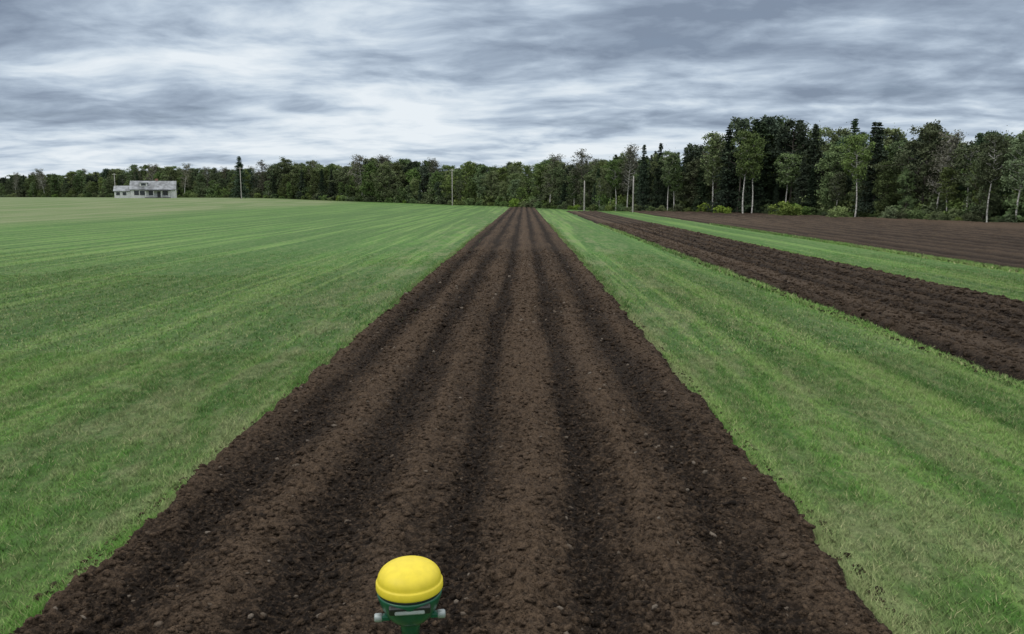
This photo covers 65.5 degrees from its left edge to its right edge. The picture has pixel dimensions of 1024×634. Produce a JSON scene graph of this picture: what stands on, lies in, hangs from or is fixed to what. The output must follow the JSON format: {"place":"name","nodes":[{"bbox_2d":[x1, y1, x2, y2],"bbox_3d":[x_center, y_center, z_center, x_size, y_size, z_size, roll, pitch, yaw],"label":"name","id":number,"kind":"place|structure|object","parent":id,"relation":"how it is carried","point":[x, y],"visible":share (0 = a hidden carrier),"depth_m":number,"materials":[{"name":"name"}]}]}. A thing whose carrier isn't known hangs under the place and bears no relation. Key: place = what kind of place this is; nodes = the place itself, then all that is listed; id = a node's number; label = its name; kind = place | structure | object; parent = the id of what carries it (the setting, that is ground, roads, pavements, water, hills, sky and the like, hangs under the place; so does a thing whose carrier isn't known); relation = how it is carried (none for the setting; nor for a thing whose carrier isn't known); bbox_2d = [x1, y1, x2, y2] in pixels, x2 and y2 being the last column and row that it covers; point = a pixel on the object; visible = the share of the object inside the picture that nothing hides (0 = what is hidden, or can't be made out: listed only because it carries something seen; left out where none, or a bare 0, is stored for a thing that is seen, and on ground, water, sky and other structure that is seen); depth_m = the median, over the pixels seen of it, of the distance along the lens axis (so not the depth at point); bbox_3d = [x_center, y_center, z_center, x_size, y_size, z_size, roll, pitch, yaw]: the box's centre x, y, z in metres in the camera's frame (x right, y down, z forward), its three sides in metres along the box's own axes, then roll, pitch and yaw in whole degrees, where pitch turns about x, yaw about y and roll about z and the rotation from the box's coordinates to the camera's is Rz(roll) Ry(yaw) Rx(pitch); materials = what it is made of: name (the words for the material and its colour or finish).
{"place":"outdoors","nodes":[
{"label":"outdoors","id":0,"kind":"place"},
{"bbox_2d":[0,197,1023,633],"bbox_3d":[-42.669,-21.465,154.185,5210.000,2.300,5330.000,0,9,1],"label":"ground","id":1,"kind":"structure","parent":0,"point":[136,227],"depth_m":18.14,"materials":[{"name":"green plant"}]},
{"bbox_2d":[113,179,177,197],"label":"farmhouse","id":2,"kind":"object","parent":1,"relation":"on","point":[156,188],"visible":0.89,"depth_m":273.74,"materials":[{"name":"white"}]},
{"bbox_2d":[229,156,250,197],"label":"spruce tree","id":3,"kind":"object","parent":1,"relation":"on","point":[237,189],"visible":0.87,"depth_m":279.81,"materials":[{"name":"green plant"}]},
{"bbox_2d":[347,154,368,194],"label":"thin tree","id":4,"kind":"object","parent":1,"relation":"on","point":[359,161],"visible":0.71,"depth_m":277.59,"materials":[{"name":"green plant"}]},
{"bbox_2d":[375,154,397,186],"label":"thin tree","id":5,"kind":"object","parent":1,"relation":"on","point":[383,158],"visible":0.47,"depth_m":270.58,"materials":[{"name":"green plant"}]},
{"bbox_2d":[374,556,445,633],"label":"gps receiver","id":6,"kind":"object","parent":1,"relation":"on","point":[409,590],"visible":1,"depth_m":2.34,"materials":[{"name":"yellow plastic"}]},
{"bbox_2d":[13,207,888,633],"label":"tilled soil strip","id":7,"kind":"object","parent":1,"relation":"on","point":[519,229],"visible":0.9,"depth_m":8.19,"materials":[{"name":"brown soil"}]},
{"bbox_2d":[0,248,920,633],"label":"soil clods","id":8,"kind":"object","parent":7,"relation":"on","point":[470,622],"visible":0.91,"depth_m":7.74,"materials":[{"name":"brown soil"}]},
{"bbox_2d":[450,170,453,205],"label":"utility pole","id":9,"kind":"object","parent":1,"relation":"on","point":[452,189],"visible":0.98,"depth_m":238.19,"materials":[{"name":"grey wood"}]},
{"bbox_2d":[0,114,1023,222],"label":"distant tree line","id":10,"kind":"object","parent":1,"relation":"on","point":[510,184],"visible":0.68,"depth_m":248.37,"materials":[{"name":"green plant"}]},
{"bbox_2d":[536,179,551,200],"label":"broadleaf tree","id":11,"kind":"object","parent":1,"relation":"on","point":[548,194],"visible":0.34,"depth_m":204.43,"materials":[{"name":"green plant"}]},
{"bbox_2d":[541,154,564,202],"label":"thin tree","id":12,"kind":"object","parent":1,"relation":"on","point":[552,161],"visible":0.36,"depth_m":201.01,"materials":[{"name":"green plant"}]},
{"bbox_2d":[548,164,564,204],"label":"broadleaf tree","id":13,"kind":"object","parent":1,"relation":"on","point":[558,173],"visible":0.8,"depth_m":190.83,"materials":[{"name":"green plant"}]},
{"bbox_2d":[541,160,572,204],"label":"broadleaf tree","id":14,"kind":"object","parent":1,"relation":"on","point":[555,183],"visible":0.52,"depth_m":193.18,"materials":[{"name":"green plant"}]},
{"bbox_2d":[557,174,568,204],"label":"spruce tree","id":15,"kind":"object","parent":1,"relation":"on","point":[564,194],"visible":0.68,"depth_m":188.76,"materials":[{"name":"green plant"}]},
{"bbox_2d":[565,188,579,206],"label":"broadleaf tree","id":16,"kind":"object","parent":1,"relation":"on","point":[569,201],"visible":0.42,"depth_m":185.68,"materials":[{"name":"green plant"}]},
{"bbox_2d":[566,167,580,205],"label":"birch tree","id":17,"kind":"object","parent":1,"relation":"on","point":[571,185],"visible":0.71,"depth_m":182.72,"materials":[{"name":"green plant"}]},
{"bbox_2d":[564,148,599,202],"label":"thin tree","id":18,"kind":"object","parent":1,"relation":"on","point":[580,170],"visible":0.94,"depth_m":179.99,"materials":[{"name":"green plant"}]},
{"bbox_2d":[583,181,584,210],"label":"utility pole","id":19,"kind":"object","parent":1,"relation":"on","point":[584,197],"visible":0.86,"depth_m":163.86,"materials":[{"name":"grey wood"}]},
{"bbox_2d":[576,173,601,207],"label":"broadleaf tree","id":20,"kind":"object","parent":1,"relation":"on","point":[588,183],"visible":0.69,"depth_m":178.60,"materials":[{"name":"green plant"}]},
{"bbox_2d":[589,185,596,205],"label":"spruce tree","id":21,"kind":"object","parent":1,"relation":"on","point":[594,195],"visible":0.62,"depth_m":171.90,"materials":[{"name":"green plant"}]},
{"bbox_2d":[591,168,602,201],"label":"spruce tree","id":22,"kind":"object","parent":1,"relation":"on","point":[597,176],"visible":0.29,"depth_m":175.10,"materials":[{"name":"green plant"}]},
{"bbox_2d":[595,178,606,201],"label":"birch tree","id":23,"kind":"object","parent":1,"relation":"on","point":[603,184],"visible":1,"depth_m":168.07,"materials":[{"name":"green plant"}]},
{"bbox_2d":[605,177,617,203],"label":"birch tree","id":24,"kind":"object","parent":1,"relation":"on","point":[609,186],"visible":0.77,"depth_m":166.99,"materials":[{"name":"green plant"}]},
{"bbox_2d":[601,157,624,210],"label":"birch tree","id":25,"kind":"object","parent":1,"relation":"on","point":[613,168],"visible":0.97,"depth_m":164.53,"materials":[{"name":"green plant"}]},
{"bbox_2d":[617,144,641,206],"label":"thin tree","id":26,"kind":"object","parent":1,"relation":"on","point":[632,161],"visible":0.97,"depth_m":162.87,"materials":[{"name":"green plant"}]},
{"bbox_2d":[632,176,633,211],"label":"utility pole","id":27,"kind":"object","parent":1,"relation":"on","point":[633,196],"visible":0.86,"depth_m":151.91,"materials":[{"name":"grey wood"}]},
{"bbox_2d":[631,166,642,195],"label":"birch tree","id":28,"kind":"object","parent":1,"relation":"on","point":[635,176],"visible":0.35,"depth_m":162.23,"materials":[{"name":"green plant"}]},
{"bbox_2d":[634,145,650,210],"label":"spruce tree","id":29,"kind":"object","parent":1,"relation":"on","point":[642,184],"visible":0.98,"depth_m":159.88,"materials":[{"name":"green plant"}]},
{"bbox_2d":[648,143,670,208],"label":"spruce tree","id":30,"kind":"object","parent":1,"relation":"on","point":[658,171],"visible":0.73,"depth_m":157.84,"materials":[{"name":"green plant"}]},
{"bbox_2d":[657,172,669,209],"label":"spruce tree","id":31,"kind":"object","parent":1,"relation":"on","point":[663,189],"visible":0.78,"depth_m":157.28,"materials":[{"name":"green plant"}]},
{"bbox_2d":[659,150,682,210],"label":"birch tree","id":32,"kind":"object","parent":1,"relation":"on","point":[667,168],"visible":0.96,"depth_m":153.09,"materials":[{"name":"green plant"}]},
{"bbox_2d":[664,155,683,209],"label":"birch tree","id":33,"kind":"object","parent":1,"relation":"on","point":[674,185],"visible":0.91,"depth_m":153.40,"materials":[{"name":"green plant"}]},
{"bbox_2d":[675,156,709,206],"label":"broadleaf tree","id":34,"kind":"object","parent":1,"relation":"on","point":[692,165],"visible":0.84,"depth_m":153.31,"materials":[{"name":"green plant"}]},
{"bbox_2d":[692,157,709,211],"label":"spruce tree","id":35,"kind":"object","parent":1,"relation":"on","point":[701,189],"visible":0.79,"depth_m":151.97,"materials":[{"name":"green plant"}]},
{"bbox_2d":[700,131,726,205],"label":"birch tree","id":36,"kind":"object","parent":1,"relation":"on","point":[709,147],"visible":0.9,"depth_m":146.10,"materials":[{"name":"green plant"}]},
{"bbox_2d":[700,133,733,200],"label":"thin tree","id":37,"kind":"object","parent":1,"relation":"on","point":[717,183],"visible":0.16,"depth_m":151.54,"materials":[{"name":"green plant"}]},
{"bbox_2d":[712,205,731,213],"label":"shrub","id":38,"kind":"object","parent":1,"relation":"on","point":[722,209],"visible":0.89,"depth_m":136.85,"materials":[{"name":"green plant"}]},
{"bbox_2d":[703,125,741,211],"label":"spruce tree","id":39,"kind":"object","parent":1,"relation":"on","point":[728,199],"visible":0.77,"depth_m":143.56,"materials":[{"name":"green plant"}]},
{"bbox_2d":[714,159,739,200],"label":"broadleaf tree","id":40,"kind":"object","parent":1,"relation":"on","point":[715,190],"visible":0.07,"depth_m":147.57,"materials":[{"name":"green plant"}]},
{"bbox_2d":[723,116,763,212],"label":"pine tree","id":41,"kind":"object","parent":1,"relation":"on","point":[738,124],"visible":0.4,"depth_m":140.06,"materials":[{"name":"green plant"}]},
{"bbox_2d":[730,128,768,212],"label":"birch tree","id":42,"kind":"object","parent":1,"relation":"on","point":[741,154],"visible":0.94,"depth_m":134.34,"materials":[{"name":"green plant"}]},
{"bbox_2d":[736,130,767,212],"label":"birch tree","id":43,"kind":"object","parent":1,"relation":"on","point":[760,155],"visible":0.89,"depth_m":134.44,"materials":[{"name":"green plant"}]},
{"bbox_2d":[733,119,771,212],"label":"spruce tree","id":44,"kind":"object","parent":1,"relation":"on","point":[757,194],"visible":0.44,"depth_m":139.66,"materials":[{"name":"green plant"}]},
{"bbox_2d":[739,122,773,212],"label":"spruce tree","id":45,"kind":"object","parent":1,"relation":"on","point":[764,131],"visible":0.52,"depth_m":139.96,"materials":[{"name":"green plant"}]},
{"bbox_2d":[750,115,787,185],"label":"pine tree","id":46,"kind":"object","parent":1,"relation":"on","point":[773,125],"visible":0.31,"depth_m":140.72,"materials":[{"name":"green plant"}]},
{"bbox_2d":[766,138,775,183],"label":"birch tree","id":47,"kind":"object","parent":1,"relation":"on","point":[772,159],"visible":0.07,"depth_m":142.18,"materials":[{"name":"green plant"}]},
{"bbox_2d":[772,181,779,211],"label":"spruce tree","id":48,"kind":"object","parent":1,"relation":"on","point":[775,198],"visible":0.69,"depth_m":137.53,"materials":[{"name":"green plant"}]},
{"bbox_2d":[767,150,785,205],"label":"spruce tree","id":49,"kind":"object","parent":1,"relation":"on","point":[780,190],"visible":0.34,"depth_m":139.78,"materials":[{"name":"green plant"}]},
{"bbox_2d":[768,201,803,215],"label":"shrub","id":50,"kind":"object","parent":1,"relation":"on","point":[786,206],"visible":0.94,"depth_m":124.42,"materials":[{"name":"green plant"}]},
{"bbox_2d":[773,147,802,201],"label":"birch tree","id":51,"kind":"object","parent":1,"relation":"on","point":[790,161],"visible":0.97,"depth_m":132.65,"materials":[{"name":"green plant"}]},
{"bbox_2d":[566,211,1023,382],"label":"tilled soil strip","id":52,"kind":"object","parent":1,"relation":"on","point":[596,217],"visible":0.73,"depth_m":24.38,"materials":[{"name":"brown soil"}]},
{"bbox_2d":[602,222,1023,387],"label":"soil clods","id":53,"kind":"object","parent":52,"relation":"on","point":[918,314],"visible":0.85,"depth_m":24.50,"materials":[{"name":"brown soil"}]},
{"bbox_2d":[781,203,810,214],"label":"shrub","id":54,"kind":"object","parent":1,"relation":"on","point":[804,209],"visible":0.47,"depth_m":125.03,"materials":[{"name":"green plant"}]},
{"bbox_2d":[769,118,825,201],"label":"deciduous tree","id":55,"kind":"object","parent":1,"relation":"on","point":[802,130],"visible":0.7,"depth_m":135.83,"materials":[{"name":"green plant"}]},
{"bbox_2d":[791,156,812,207],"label":"spruce tree","id":56,"kind":"object","parent":1,"relation":"on","point":[803,182],"visible":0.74,"depth_m":129.63,"materials":[{"name":"green plant"}]},
{"bbox_2d":[797,124,824,206],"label":"spruce tree","id":57,"kind":"object","parent":1,"relation":"on","point":[813,150],"visible":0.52,"depth_m":131.21,"materials":[{"name":"green plant"}]},
{"bbox_2d":[802,167,820,213],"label":"spruce tree","id":58,"kind":"object","parent":1,"relation":"on","point":[811,186],"visible":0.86,"depth_m":128.24,"materials":[{"name":"green plant"}]},
{"bbox_2d":[814,141,855,208],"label":"broadleaf tree","id":59,"kind":"object","parent":1,"relation":"on","point":[833,154],"visible":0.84,"depth_m":124.29,"materials":[{"name":"green plant"}]},
{"bbox_2d":[826,171,848,207],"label":"birch tree","id":60,"kind":"object","parent":1,"relation":"on","point":[842,178],"visible":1,"depth_m":122.00,"materials":[{"name":"green plant"}]},
{"bbox_2d":[826,206,849,216],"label":"shrub","id":61,"kind":"object","parent":1,"relation":"on","point":[842,212],"visible":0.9,"depth_m":112.85,"materials":[{"name":"green plant"}]},
{"bbox_2d":[835,130,875,216],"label":"birch tree","id":62,"kind":"object","parent":1,"relation":"on","point":[850,158],"visible":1,"depth_m":113.01,"materials":[{"name":"green plant"}]},
{"bbox_2d":[850,175,864,201],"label":"birch tree","id":63,"kind":"object","parent":1,"relation":"on","point":[858,185],"visible":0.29,"depth_m":118.55,"materials":[{"name":"green plant"}]},
{"bbox_2d":[850,122,888,216],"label":"spruce tree","id":64,"kind":"object","parent":1,"relation":"on","point":[879,149],"visible":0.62,"depth_m":114.92,"materials":[{"name":"green plant"}]},
{"bbox_2d":[858,155,889,195],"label":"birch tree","id":65,"kind":"object","parent":1,"relation":"on","point":[864,187],"visible":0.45,"depth_m":115.31,"materials":[{"name":"green plant"}]},
{"bbox_2d":[870,171,893,217],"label":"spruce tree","id":66,"kind":"object","parent":1,"relation":"on","point":[880,200],"visible":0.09,"depth_m":113.61,"materials":[{"name":"green plant"}]},
{"bbox_2d":[872,160,903,212],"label":"broadleaf tree","id":67,"kind":"object","parent":1,"relation":"on","point":[886,199],"visible":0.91,"depth_m":110.34,"materials":[{"name":"green plant"}]},
{"bbox_2d":[894,169,918,212],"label":"tree","id":68,"kind":"object","parent":1,"relation":"on","point":[907,197],"visible":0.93,"depth_m":106.90,"materials":[{"name":"green plant"}]},
{"bbox_2d":[869,119,965,205],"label":"broadleaf tree","id":69,"kind":"object","parent":1,"relation":"on","point":[930,130],"visible":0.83,"depth_m":106.66,"materials":[{"name":"green plant"}]},
{"bbox_2d":[926,129,968,207],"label":"thin tree","id":70,"kind":"object","parent":1,"relation":"on","point":[949,141],"visible":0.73,"depth_m":102.46,"materials":[{"name":"green plant"}]},
{"bbox_2d":[936,167,963,210],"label":"birch tree","id":71,"kind":"object","parent":1,"relation":"on","point":[945,176],"visible":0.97,"depth_m":101.48,"materials":[{"name":"green plant"}]},
{"bbox_2d":[948,139,986,211],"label":"birch tree","id":72,"kind":"object","parent":1,"relation":"on","point":[967,154],"visible":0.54,"depth_m":99.91,"materials":[{"name":"green plant"}]},
{"bbox_2d":[968,161,994,204],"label":"birch tree","id":73,"kind":"object","parent":1,"relation":"on","point":[976,199],"visible":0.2,"depth_m":96.49,"materials":[{"name":"green plant"}]},
{"bbox_2d":[958,157,1007,220],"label":"broadleaf tree","id":74,"kind":"object","parent":1,"relation":"on","point":[984,187],"visible":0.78,"depth_m":94.00,"materials":[{"name":"green plant"}]},
{"bbox_2d":[974,130,1017,221],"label":"birch tree","id":75,"kind":"object","parent":1,"relation":"on","point":[999,145],"visible":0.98,"depth_m":92.09,"materials":[{"name":"green plant"}]},
{"bbox_2d":[1000,130,1023,218],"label":"birch tree","id":76,"kind":"object","parent":1,"relation":"on","point":[1012,164],"visible":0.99,"depth_m":89.78,"materials":[{"name":"green plant"}]},
{"bbox_2d":[0,0,1023,178],"label":"sky","id":77,"kind":"structure","parent":0,"point":[92,86],"materials":[{"name":"grey"}]},
{"bbox_2d":[629,210,1023,269],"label":"ploughed field","id":78,"kind":"structure","parent":0,"point":[999,243],"depth_m":67.32,"materials":[{"name":"brown soil"}]}
]}

